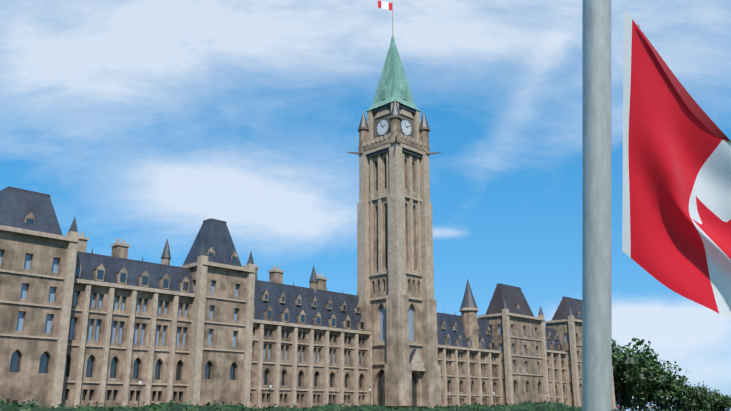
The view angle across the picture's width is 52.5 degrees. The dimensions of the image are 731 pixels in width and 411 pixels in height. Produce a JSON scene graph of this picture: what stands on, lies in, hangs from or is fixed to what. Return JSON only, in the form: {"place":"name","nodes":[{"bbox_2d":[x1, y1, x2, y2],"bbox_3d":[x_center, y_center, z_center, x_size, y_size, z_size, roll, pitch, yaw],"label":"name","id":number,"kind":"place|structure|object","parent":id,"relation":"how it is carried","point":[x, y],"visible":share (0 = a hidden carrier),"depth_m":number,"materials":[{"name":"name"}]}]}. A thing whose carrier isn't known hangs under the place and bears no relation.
{"place":"outdoors","nodes":[
{"label":"outdoors","id":0,"kind":"place"},
{"bbox_2d":[0,0,730,410],"label":"sky","id":1,"kind":"structure","parent":0,"point":[142,123],"materials":[{"name":"blue"}]},
{"bbox_3d":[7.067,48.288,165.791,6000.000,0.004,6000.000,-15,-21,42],"label":"ground","id":2,"kind":"structure","parent":0,"visible":0},
{"bbox_2d":[138,378,142,406],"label":"lamp post","id":3,"kind":"object","parent":2,"relation":"on","point":[140,380],"visible":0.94,"depth_m":111.69,"materials":[{"name":"grey metal"}]},
{"bbox_2d":[0,186,615,409],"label":"building","id":4,"kind":"structure","parent":2,"relation":"on","point":[211,319],"depth_m":137.45,"materials":[{"name":"stone"}]},
{"bbox_2d":[0,398,708,410],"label":"hedge","id":5,"kind":"object","parent":2,"relation":"on","point":[529,405],"visible":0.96,"depth_m":100.09,"materials":[{"name":"green plant"}]},
{"bbox_2d":[347,1,440,406],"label":"clock tower","id":6,"kind":"structure","parent":2,"relation":"on","point":[395,286],"depth_m":172.99,"materials":[{"name":"stone"}]},
{"bbox_2d":[378,0,391,9],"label":"flag","id":7,"kind":"object","parent":6,"relation":"attached to","point":[384,5],"visible":1,"depth_m":192.57,"materials":[{"name":"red fabric"}]},
{"bbox_2d":[582,0,611,410],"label":"flag pole","id":8,"kind":"object","parent":2,"relation":"on","point":[596,234],"visible":1,"depth_m":2.74,"materials":[{"name":"grey metal"}]},
{"bbox_2d":[622,8,730,320],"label":"canadian flag","id":9,"kind":"object","parent":8,"relation":"attached to","point":[676,228],"visible":1,"depth_m":2.74,"materials":[{"name":"red fabric"}]},
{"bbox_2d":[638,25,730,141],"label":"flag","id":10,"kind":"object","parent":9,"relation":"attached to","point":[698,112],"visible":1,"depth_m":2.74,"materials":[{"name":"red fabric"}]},
{"bbox_2d":[616,390,648,410],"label":"tree","id":11,"kind":"object","parent":2,"relation":"on","point":[628,406],"visible":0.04,"depth_m":402.35,"materials":[{"name":"green plant"}]},
{"bbox_2d":[612,338,671,410],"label":"tree","id":12,"kind":"object","parent":2,"relation":"on","point":[624,363],"visible":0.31,"depth_m":321.93,"materials":[{"name":"green plant"}]},
{"bbox_2d":[624,361,689,410],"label":"tree","id":13,"kind":"object","parent":2,"relation":"on","point":[656,386],"visible":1,"depth_m":305.96,"materials":[{"name":"green plant"}]},
{"bbox_2d":[672,381,710,410],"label":"tree","id":14,"kind":"object","parent":2,"relation":"on","point":[689,398],"visible":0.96,"depth_m":292.72,"materials":[{"name":"green plant"}]},
{"bbox_2d":[700,388,730,410],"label":"tree","id":15,"kind":"object","parent":2,"relation":"on","point":[714,400],"visible":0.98,"depth_m":286.66,"materials":[{"name":"green plant"}]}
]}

